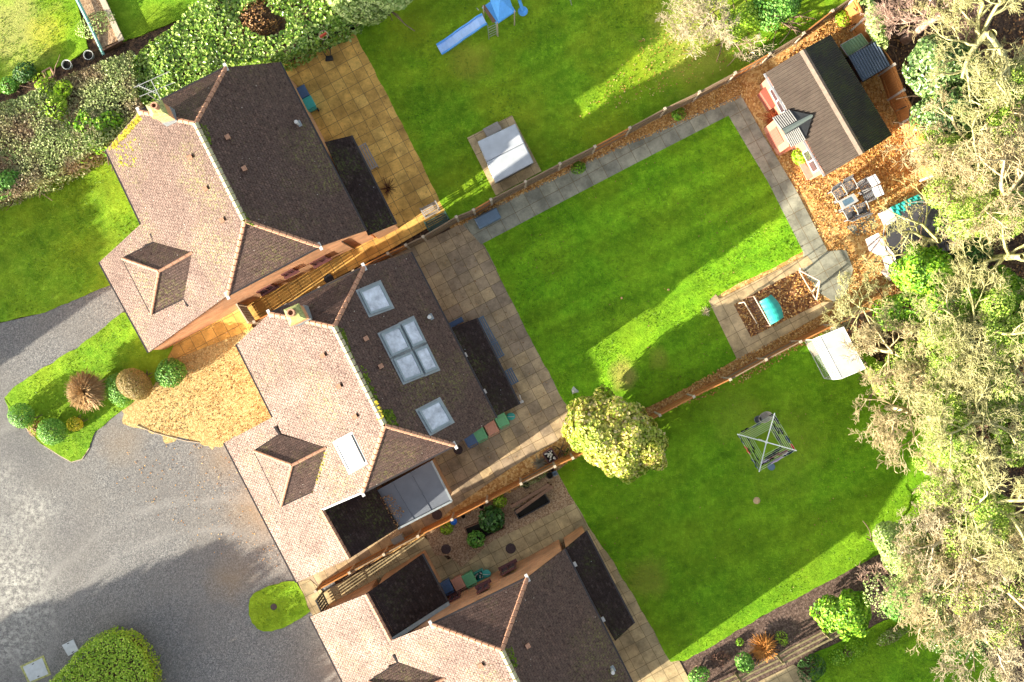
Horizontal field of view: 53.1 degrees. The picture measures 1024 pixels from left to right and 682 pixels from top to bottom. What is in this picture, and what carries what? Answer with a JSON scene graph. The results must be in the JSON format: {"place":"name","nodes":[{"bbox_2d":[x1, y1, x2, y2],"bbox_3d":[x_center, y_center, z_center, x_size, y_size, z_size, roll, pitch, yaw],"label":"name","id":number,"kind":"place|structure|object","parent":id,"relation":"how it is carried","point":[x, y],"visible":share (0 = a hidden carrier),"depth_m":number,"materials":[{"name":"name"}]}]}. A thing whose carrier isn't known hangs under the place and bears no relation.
{"place":"outdoors","nodes":[
{"label":"outdoors","id":0,"kind":"place"},
{"bbox_2d":[0,0,88,93],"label":"neighbour lawn","id":1,"kind":"structure","parent":0,"point":[76,46],"depth_m":49.97,"materials":[{"name":"green plant"}]},
{"bbox_2d":[80,0,124,52],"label":"raised bed","id":2,"kind":"object","parent":1,"relation":"on","point":[111,38],"visible":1,"depth_m":49.70,"materials":[{"name":"brown wood"}]},
{"bbox_2d":[0,99,148,321],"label":"front lawn","id":3,"kind":"structure","parent":0,"point":[57,287],"depth_m":49.97,"materials":[{"name":"green plant"}]},
{"bbox_2d":[0,137,52,210],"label":"green bush","id":4,"kind":"object","parent":3,"relation":"on","point":[6,183],"visible":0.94,"depth_m":47.97,"materials":[{"name":"green plant"}]},
{"bbox_2d":[19,55,84,123],"bbox_3d":[-21.746,-11.870,48.876,3.296,2.320,3.382,0,90,0],"label":"lime bush","id":5,"kind":"object","parent":3,"relation":"on","point":[59,96],"visible":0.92,"depth_m":47.99,"materials":[{"name":"green plant"}]},
{"bbox_2d":[64,107,124,171],"bbox_3d":[-19.412,-9.603,48.811,3.520,2.453,2.832,13,90,0],"label":"green bush","id":6,"kind":"object","parent":3,"relation":"on","point":[96,125],"visible":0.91,"depth_m":47.90,"materials":[{"name":"green plant"}]},
{"bbox_2d":[4,313,172,461],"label":"verge lawn","id":7,"kind":"structure","parent":0,"point":[144,361],"depth_m":49.95,"materials":[{"name":"green plant"}]},
{"bbox_2d":[7,402,42,429],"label":"round bush","id":8,"kind":"object","parent":7,"relation":"on","point":[31,416],"visible":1,"depth_m":49.22,"materials":[{"name":"green plant"}]},
{"bbox_2d":[36,418,69,445],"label":"round bush","id":9,"kind":"object","parent":7,"relation":"on","point":[53,423],"visible":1,"depth_m":49.14,"materials":[{"name":"green plant"}]},
{"bbox_2d":[65,366,106,413],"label":"ornamental grass","id":10,"kind":"object","parent":7,"relation":"on","point":[86,393],"depth_m":49.00,"materials":[{"name":"plant"}]},
{"bbox_2d":[105,373,134,407],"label":"green bush","id":11,"kind":"object","parent":7,"relation":"on","point":[109,390],"visible":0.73,"depth_m":49.24,"materials":[{"name":"green plant"}]},
{"bbox_2d":[116,368,152,400],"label":"clipped bush","id":12,"kind":"object","parent":7,"relation":"on","point":[132,383],"visible":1,"depth_m":48.83,"materials":[{"name":"brown plant"}]},
{"bbox_2d":[122,326,270,448],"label":"leafy gravel","id":13,"kind":"structure","parent":0,"point":[135,414],"depth_m":50.00,"materials":[{"name":"beige gravel"}]},
{"bbox_2d":[154,357,186,387],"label":"round bush","id":14,"kind":"object","parent":13,"relation":"on","point":[167,378],"visible":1,"depth_m":49.09,"materials":[{"name":"green plant"}]},
{"bbox_2d":[144,327,268,441],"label":"leaves on shingle drive","id":15,"kind":"object","parent":13,"relation":"on","point":[208,396],"visible":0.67,"depth_m":49.97,"materials":[{"name":"orange plant"}]},
{"bbox_2d":[0,0,1023,681],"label":"ground","id":16,"kind":"structure","parent":0,"point":[140,42],"depth_m":50.06,"materials":[{"name":"soil"}]},
{"bbox_2d":[0,50,150,209],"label":"mixed hedge","id":17,"kind":"object","parent":16,"relation":"on","point":[36,147],"visible":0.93,"depth_m":48.03,"materials":[{"name":"green plant"}]},
{"bbox_2d":[106,0,214,41],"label":"neighbour lawn strip","id":18,"kind":"object","parent":16,"relation":"on","point":[135,18],"visible":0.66,"depth_m":49.97,"materials":[{"name":"green plant"}]},
{"bbox_2d":[0,285,340,681],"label":"gravel drive","id":19,"kind":"structure","parent":16,"relation":"on","point":[89,547],"depth_m":50.00,"materials":[{"name":"grey gravel"}]},
{"bbox_2d":[20,655,50,681],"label":"inspection cover","id":20,"kind":"object","parent":19,"relation":"on","point":[36,669],"visible":1,"depth_m":49.97,"materials":[{"name":"metal"}]},
{"bbox_2d":[49,625,164,681],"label":"clipped hedge","id":21,"kind":"object","parent":19,"relation":"on","point":[120,656],"visible":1,"depth_m":48.80,"materials":[{"name":"green plant"}]},
{"bbox_2d":[98,61,398,352],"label":"brick house","id":22,"kind":"structure","parent":16,"relation":"on","point":[245,184],"depth_m":44.89,"materials":[{"name":"ceramic"}]},
{"bbox_2d":[131,0,366,105],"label":"laurel hedge","id":23,"kind":"object","parent":16,"relation":"on","point":[211,39],"visible":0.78,"depth_m":48.10,"materials":[{"name":"green plant"}]},
{"bbox_2d":[235,0,281,46],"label":"twiggy bush","id":24,"kind":"object","parent":16,"relation":"on","point":[262,23],"visible":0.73,"depth_m":48.16,"materials":[{"name":"brown plant"}]},
{"bbox_2d":[249,581,309,631],"bbox_3d":[-11.469,12.957,50.020,2.870,0.120,2.167,-23,90,0],"label":"grass patch","id":25,"kind":"object","parent":16,"relation":"on","point":[273,623],"visible":0.98,"depth_m":49.96,"materials":[{"name":"green plant"}]},
{"bbox_2d":[168,32,445,358],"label":"patio","id":26,"kind":"structure","parent":16,"relation":"on","point":[362,88],"depth_m":49.97,"materials":[{"name":"beige stone"}]},
{"bbox_2d":[223,252,520,582],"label":"brick house","id":27,"kind":"structure","parent":16,"relation":"on","point":[368,380],"depth_m":45.07,"materials":[{"name":"ceramic"}]},
{"bbox_2d":[299,224,568,585],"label":"patio","id":28,"kind":"structure","parent":16,"relation":"on","point":[468,475],"depth_m":49.98,"materials":[{"name":"beige stone"}]},
{"bbox_2d":[309,526,634,681],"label":"brick house","id":29,"kind":"structure","parent":16,"relation":"on","point":[535,617],"depth_m":45.75,"materials":[{"name":"ceramic"}]},
{"bbox_2d":[298,503,689,681],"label":"patio","id":30,"kind":"structure","parent":16,"relation":"on","point":[642,654],"depth_m":49.97,"materials":[{"name":"beige stone"}]},
{"bbox_2d":[425,461,574,566],"bbox_3d":[-0.310,8.505,50.022,7.921,0.120,2.356,-29,90,0],"label":"shingle bed","id":31,"kind":"object","parent":16,"relation":"on","point":[462,553],"visible":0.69,"depth_m":49.96,"materials":[{"name":"gravel"}]},
{"bbox_2d":[464,522,504,541],"bbox_3d":[-1.323,9.111,49.875,1.831,0.250,0.871,-25,90,0],"label":"raised planter","id":32,"kind":"object","parent":31,"relation":"on","point":[470,528],"visible":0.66,"depth_m":49.86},
{"bbox_2d":[478,505,504,532],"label":"leafy plant","id":33,"kind":"object","parent":32,"relation":"in","point":[489,520],"visible":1,"depth_m":49.31,"materials":[{"name":"green plant"}]},
{"bbox_2d":[356,0,846,219],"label":"back lawn play","id":34,"kind":"object","parent":16,"relation":"on","point":[442,119],"visible":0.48,"depth_m":49.97,"materials":[{"name":"green plant"}]},
{"bbox_2d":[326,0,414,30],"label":"round tree","id":35,"kind":"object","parent":34,"relation":"on","point":[365,9],"visible":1,"depth_m":46.88,"materials":[{"name":"green plant"}]},
{"bbox_2d":[436,0,571,54],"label":"play tower","id":36,"kind":"structure","parent":34,"relation":"on","point":[497,11],"depth_m":48.88,"materials":[{"name":"plastic"}]},
{"bbox_2d":[467,116,540,194],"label":"hot tub slab","id":37,"kind":"structure","parent":34,"relation":"on","point":[533,169],"depth_m":49.91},
{"bbox_2d":[478,124,533,183],"bbox_3d":[-0.331,-8.995,49.446,2.101,0.928,2.167,-25,90,0],"label":"hot tub","id":38,"kind":"object","parent":37,"relation":"on","point":[505,152],"visible":1,"depth_m":49.03,"materials":[{"name":"grey plastic"}]},
{"bbox_2d":[367,0,735,212],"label":"grass tufts","id":39,"kind":"object","parent":34,"relation":"on","point":[532,73],"visible":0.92,"depth_m":49.95,"materials":[{"name":"green plant"}]},
{"bbox_2d":[654,0,740,56],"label":"bare shrub","id":40,"kind":"object","parent":34,"relation":"on","point":[695,13],"visible":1,"depth_m":47.65,"materials":[{"name":"grey plant"}]},
{"bbox_2d":[691,0,775,65],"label":"evergreen shrub","id":41,"kind":"object","parent":16,"relation":"on","point":[746,25],"visible":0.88,"depth_m":47.76,"materials":[{"name":"green plant"}]},
{"bbox_2d":[753,0,815,52],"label":"evergreen shrub","id":42,"kind":"object","parent":16,"relation":"on","point":[791,8],"visible":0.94,"depth_m":47.83,"materials":[{"name":"green plant"}]},
{"bbox_2d":[759,664,812,681],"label":"patio corner","id":43,"kind":"object","parent":16,"relation":"on","point":[789,674],"visible":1,"depth_m":49.97,"materials":[{"name":"beige stone"}]},
{"bbox_2d":[679,547,911,681],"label":"mulch border","id":44,"kind":"object","parent":16,"relation":"on","point":[795,621],"visible":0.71,"depth_m":50.00,"materials":[{"name":"brown soil"}]},
{"bbox_2d":[748,631,777,664],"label":"dead fern","id":45,"kind":"object","parent":44,"relation":"on","point":[763,645],"visible":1,"depth_m":49.61,"materials":[{"name":"orange plant"}]},
{"bbox_2d":[719,617,857,681],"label":"rail fence","id":46,"kind":"object","parent":44,"relation":"on","point":[785,656],"visible":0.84,"depth_m":49.12,"materials":[{"name":"brown wood"}]},
{"bbox_2d":[809,586,871,641],"bbox_3d":[15.825,13.137,48.928,3.084,2.218,2.621,0,90,0],"label":"golden green shrub","id":47,"kind":"object","parent":44,"relation":"on","point":[860,611],"visible":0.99,"depth_m":48.48,"materials":[{"name":"green plant"}]},
{"bbox_2d":[854,561,898,605],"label":"bare shrub","id":48,"kind":"object","parent":44,"relation":"on","point":[877,576],"visible":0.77,"depth_m":48.55,"materials":[{"name":"brown plant"}]},
{"bbox_2d":[863,514,937,587],"bbox_3d":[18.624,9.935,48.674,3.201,2.746,3.141,-8,90,0],"label":"evergreen shrub","id":49,"kind":"object","parent":44,"relation":"on","point":[880,543],"visible":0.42,"depth_m":47.90,"materials":[{"name":"green plant"}]},
{"bbox_2d":[879,572,936,621],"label":"evergreen shrub","id":50,"kind":"object","parent":44,"relation":"on","point":[897,612],"visible":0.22,"depth_m":48.17,"materials":[{"name":"green plant"}]},
{"bbox_2d":[863,516,1000,657],"bbox_3d":[19.148,11.084,47.370,6.020,5.304,6.575,0,90,0],"label":"bare tree","id":51,"kind":"object","parent":44,"relation":"on","point":[907,569],"visible":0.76,"depth_m":46.63,"materials":[{"name":"beige plant"}]},
{"bbox_2d":[839,309,938,400],"bbox_3d":[17.347,0.392,47.930,4.454,4.182,3.658,-30,90,0],"label":"bare tree","id":52,"kind":"object","parent":16,"relation":"on","point":[870,348],"visible":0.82,"depth_m":46.83,"materials":[{"name":"beige plant"}]},
{"bbox_2d":[869,287,941,344],"bbox_3d":[18.561,-1.091,48.297,4.042,3.492,3.067,0,90,0],"label":"evergreen shrub","id":53,"kind":"object","parent":16,"relation":"on","point":[899,304],"visible":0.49,"depth_m":47.41,"materials":[{"name":"green plant"}]},
{"bbox_2d":[860,0,990,51],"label":"bare tree","id":54,"kind":"object","parent":16,"relation":"on","point":[906,38],"visible":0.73,"depth_m":46.31,"materials":[{"name":"beige plant"}]},
{"bbox_2d":[845,0,1023,620],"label":"leaves on woodland floor","id":55,"kind":"object","parent":16,"relation":"on","point":[1022,42],"visible":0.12,"depth_m":49.99,"materials":[{"name":"plant"}]},
{"bbox_2d":[885,309,990,425],"bbox_3d":[19.155,1.204,47.295,4.598,5.459,5.340,0,90,0],"label":"bare tree","id":56,"kind":"object","parent":16,"relation":"on","point":[933,392],"visible":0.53,"depth_m":45.88,"materials":[{"name":"beige plant"}]},
{"bbox_2d":[895,33,983,128],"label":"holly tree","id":57,"kind":"object","parent":16,"relation":"on","point":[924,62],"visible":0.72,"depth_m":45.75,"materials":[{"name":"green plant"}]},
{"bbox_2d":[899,233,990,375],"bbox_3d":[20.352,-1.505,47.796,4.261,4.506,6.838,0,90,0],"label":"evergreen shrub","id":58,"kind":"object","parent":16,"relation":"on","point":[933,301],"visible":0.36,"depth_m":46.04,"materials":[{"name":"green plant"}]},
{"bbox_2d":[894,76,997,151],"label":"holly tree","id":59,"kind":"object","parent":16,"relation":"on","point":[936,117],"visible":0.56,"depth_m":45.88,"materials":[{"name":"green plant"}]},
{"bbox_2d":[900,256,1023,403],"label":"bare tree","id":60,"kind":"object","parent":16,"relation":"on","point":[970,357],"visible":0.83,"depth_m":45.36,"materials":[{"name":"beige plant"}]},
{"bbox_2d":[913,282,1023,445],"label":"bare tree","id":61,"kind":"object","parent":16,"relation":"on","point":[984,332],"visible":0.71,"depth_m":45.12,"materials":[{"name":"beige plant"}]},
{"bbox_2d":[915,390,1023,582],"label":"bare tree","id":62,"kind":"object","parent":16,"relation":"on","point":[1001,506],"visible":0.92,"depth_m":44.98,"materials":[{"name":"beige plant"}]},
{"bbox_2d":[916,0,1023,124],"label":"bare tree","id":63,"kind":"object","parent":16,"relation":"on","point":[988,39],"visible":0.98,"depth_m":44.51,"materials":[{"name":"beige plant"}]},
{"bbox_2d":[919,112,1023,239],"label":"bare tree","id":64,"kind":"object","parent":16,"relation":"on","point":[990,191],"visible":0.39,"depth_m":45.63,"materials":[{"name":"beige plant"}]},
{"bbox_2d":[920,118,1023,248],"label":"bare tree","id":65,"kind":"object","parent":16,"relation":"on","point":[961,209],"visible":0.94,"depth_m":44.32,"materials":[{"name":"beige plant"}]},
{"bbox_2d":[922,571,1023,681],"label":"bare tree","id":66,"kind":"object","parent":16,"relation":"on","point":[1006,658],"visible":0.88,"depth_m":46.44,"materials":[{"name":"grey plant"}]},
{"bbox_2d":[943,232,1015,275],"bbox_3d":[21.519,-4.200,48.370,2.878,3.349,3.953,39,90,0],"label":"evergreen shrub","id":67,"kind":"object","parent":16,"relation":"on","point":[978,254],"visible":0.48,"depth_m":47.13,"materials":[{"name":"green plant"}]},
{"bbox_2d":[941,519,1023,654],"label":"bare tree","id":68,"kind":"object","parent":16,"relation":"on","point":[1018,601],"visible":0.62,"depth_m":45.92,"materials":[{"name":"beige plant"}]},
{"bbox_2d":[948,184,1023,307],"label":"bare tree","id":69,"kind":"object","parent":16,"relation":"on","point":[1001,258],"visible":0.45,"depth_m":45.67,"materials":[{"name":"beige plant"}]},
{"bbox_2d":[950,37,1023,174],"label":"bare tree","id":70,"kind":"object","parent":16,"relation":"on","point":[1015,66],"visible":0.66,"depth_m":44.83,"materials":[{"name":"beige plant"}]},
{"bbox_2d":[961,369,1023,466],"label":"evergreen shrub","id":71,"kind":"object","parent":16,"relation":"on","point":[1012,455],"visible":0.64,"depth_m":45.85,"materials":[{"name":"green plant"}]},
{"bbox_2d":[971,257,1023,343],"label":"evergreen shrub","id":72,"kind":"object","parent":16,"relation":"on","point":[1015,284],"visible":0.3,"depth_m":46.10,"materials":[{"name":"green plant"}]},
{"bbox_2d":[483,116,802,408],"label":"garden lawn","id":73,"kind":"structure","parent":0,"point":[674,277],"depth_m":49.97,"materials":[{"name":"green plant"}]},
{"bbox_2d":[347,2,943,574],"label":"leaf strewn ground","id":74,"kind":"structure","parent":0,"point":[527,466],"depth_m":50.01,"materials":[{"name":"brown plant"}]},
{"bbox_2d":[252,0,850,323],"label":"fence","id":75,"kind":"object","parent":74,"relation":"on","point":[569,161],"visible":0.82,"depth_m":48.49,"materials":[{"name":"brown wood"}]},
{"bbox_2d":[314,310,862,592],"bbox_3d":[3.566,5.162,49.060,28.948,1.940,0.246,-27,90,0],"label":"fence","id":76,"kind":"object","parent":74,"relation":"on","point":[520,481],"visible":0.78,"depth_m":48.76,"materials":[{"name":"brown wood"}]},
{"bbox_2d":[455,74,745,224],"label":"leaves in long border","id":77,"kind":"object","parent":74,"relation":"on","point":[689,111],"visible":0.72,"depth_m":49.95,"materials":[{"name":"brown plant"}]},
{"bbox_2d":[561,384,668,484],"bbox_3d":[4.940,4.428,48.309,5.442,3.471,3.711,38,90,0],"label":"flowering tree","id":78,"kind":"object","parent":74,"relation":"on","point":[590,434],"visible":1,"depth_m":47.31,"materials":[{"name":"beige plant"}]},
{"bbox_2d":[457,301,857,517],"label":"leaves in lower border","id":79,"kind":"object","parent":74,"relation":"on","point":[692,389],"visible":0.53,"depth_m":49.94,"materials":[{"name":"brown plant"}]},
{"bbox_2d":[650,15,934,413],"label":"leaves on gravel garden","id":80,"kind":"object","parent":74,"relation":"on","point":[820,33],"visible":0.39,"depth_m":49.95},
{"bbox_2d":[759,35,891,179],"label":"summerhouse","id":81,"kind":"structure","parent":74,"relation":"on","point":[828,119],"depth_m":47.37,"materials":[{"name":"tile"}]},
{"bbox_2d":[839,33,867,58],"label":"green shed","id":82,"kind":"structure","parent":74,"relation":"on","point":[853,45],"depth_m":48.17,"materials":[{"name":"metal"}]},
{"bbox_2d":[821,269,897,343],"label":"bare tree","id":83,"kind":"object","parent":74,"relation":"on","point":[857,307],"visible":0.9,"depth_m":47.74,"materials":[{"name":"beige plant"}]},
{"bbox_2d":[846,41,889,82],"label":"black shed","id":84,"kind":"structure","parent":74,"relation":"on","point":[869,61],"depth_m":47.90,"materials":[{"name":"plastic"}]},
{"bbox_2d":[841,0,915,67],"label":"bare tree","id":85,"kind":"object","parent":74,"relation":"on","point":[881,38],"visible":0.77,"depth_m":47.70,"materials":[{"name":"beige plant"}]},
{"bbox_2d":[843,0,933,181],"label":"fence","id":86,"kind":"object","parent":74,"relation":"on","point":[892,83],"visible":0.64,"depth_m":48.94,"materials":[{"name":"wood"}]},
{"bbox_2d":[878,194,923,225],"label":"covered log store","id":87,"kind":"structure","parent":74,"relation":"on","point":[897,208],"depth_m":49.21,"materials":[{"name":"teal plastic"}]},
{"bbox_2d":[865,201,954,280],"bbox_3d":[19.328,-4.856,49.582,4.069,0.838,3.497,-28,90,0],"label":"trampoline","id":88,"kind":"object","parent":74,"relation":"on","point":[893,239],"visible":0.45,"depth_m":49.26,"materials":[{"name":"metal"}]},
{"bbox_2d":[875,217,962,307],"bbox_3d":[18.955,-3.842,47.920,3.577,4.236,4.952,22,90,0],"label":"evergreen shrub","id":89,"kind":"object","parent":74,"relation":"on","point":[918,266],"visible":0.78,"depth_m":46.56,"materials":[{"name":"green plant"}]},
{"bbox_2d":[862,171,1001,320],"bbox_3d":[19.107,-4.287,47.820,6.151,4.403,6.883,18,90,0],"label":"bare tree","id":90,"kind":"object","parent":74,"relation":"on","point":[926,241],"visible":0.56,"depth_m":46.87,"materials":[{"name":"beige plant"}]},
{"bbox_2d":[879,81,1023,200],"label":"bare tree","id":91,"kind":"object","parent":74,"relation":"on","point":[941,152],"visible":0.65,"depth_m":45.42,"materials":[{"name":"beige plant"}]},
{"bbox_2d":[463,94,852,301],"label":"garden path","id":92,"kind":"structure","parent":0,"point":[825,267],"depth_m":49.96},
{"bbox_2d":[557,328,947,661],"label":"lawn","id":93,"kind":"structure","parent":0,"point":[851,484],"depth_m":49.96,"materials":[{"name":"green plant"}]},
{"bbox_2d":[737,413,796,471],"bbox_3d":[11.967,4.759,49.009,2.060,1.981,2.102,-30,90,0],"label":"rotary airer","id":94,"kind":"object","parent":93,"relation":"on","point":[766,442],"visible":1,"depth_m":48.16,"materials":[{"name":"white metal"}]},
{"bbox_2d":[804,326,864,379],"bbox_3d":[15.368,0.595,48.899,1.423,2.136,2.326,-28,90,0],"label":"shed","id":95,"kind":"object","parent":93,"relation":"on","point":[834,350],"visible":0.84,"depth_m":47.98,"materials":[{"name":"white"}]},
{"bbox_2d":[857,355,901,410],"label":"evergreen shrub","id":96,"kind":"object","parent":93,"relation":"on","point":[880,365],"visible":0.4,"depth_m":48.47,"materials":[{"name":"green plant"}]},
{"bbox_2d":[848,340,990,480],"bbox_3d":[18.536,3.618,47.670,5.837,4.702,5.899,42,90,0],"label":"bare tree","id":97,"kind":"object","parent":93,"relation":"on","point":[891,440],"visible":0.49,"depth_m":46.55,"materials":[{"name":"beige plant"}]},
{"bbox_2d":[894,477,1017,606],"bbox_3d":[19.974,9.221,47.334,5.656,5.386,5.293,32,90,0],"label":"bare tree","id":98,"kind":"object","parent":93,"relation":"on","point":[940,519],"visible":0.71,"depth_m":46.05,"materials":[{"name":"grey plant"}]},
{"bbox_2d":[911,427,1009,517],"bbox_3d":[20.879,5.883,47.735,4.507,4.584,4.520,0,90,0],"label":"bare tree","id":99,"kind":"object","parent":93,"relation":"on","point":[924,468],"visible":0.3,"depth_m":46.57,"materials":[{"name":"grey plant"}]},
{"bbox_2d":[910,351,1023,489],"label":"bare tree","id":100,"kind":"object","parent":93,"relation":"on","point":[942,433],"visible":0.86,"depth_m":45.03,"materials":[{"name":"beige plant"}]},
{"bbox_2d":[709,255,833,359],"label":"bed path","id":101,"kind":"structure","parent":0,"point":[741,341],"depth_m":49.95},
{"bbox_2d":[734,271,822,336],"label":"leaves in bed","id":102,"kind":"object","parent":0,"point":[778,284],"visible":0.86,"depth_m":49.92,"materials":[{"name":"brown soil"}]},
{"bbox_2d":[738,295,783,326],"bbox_3d":[11.983,-1.570,49.064,1.240,1.832,1.767,-41,90,0],"label":"swing seat","id":103,"kind":"object","parent":102,"relation":"on","point":[770,306],"visible":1,"depth_m":48.27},
{"bbox_2d":[810,616,1002,681],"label":"corner lawn","id":104,"kind":"structure","parent":0,"point":[883,668],"depth_m":49.97,"materials":[{"name":"green plant"}]},
{"bbox_2d":[797,654,825,681],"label":"spiky plant","id":105,"kind":"object","parent":104,"relation":"on","point":[801,664],"visible":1,"depth_m":49.47,"materials":[{"name":"green plant"}]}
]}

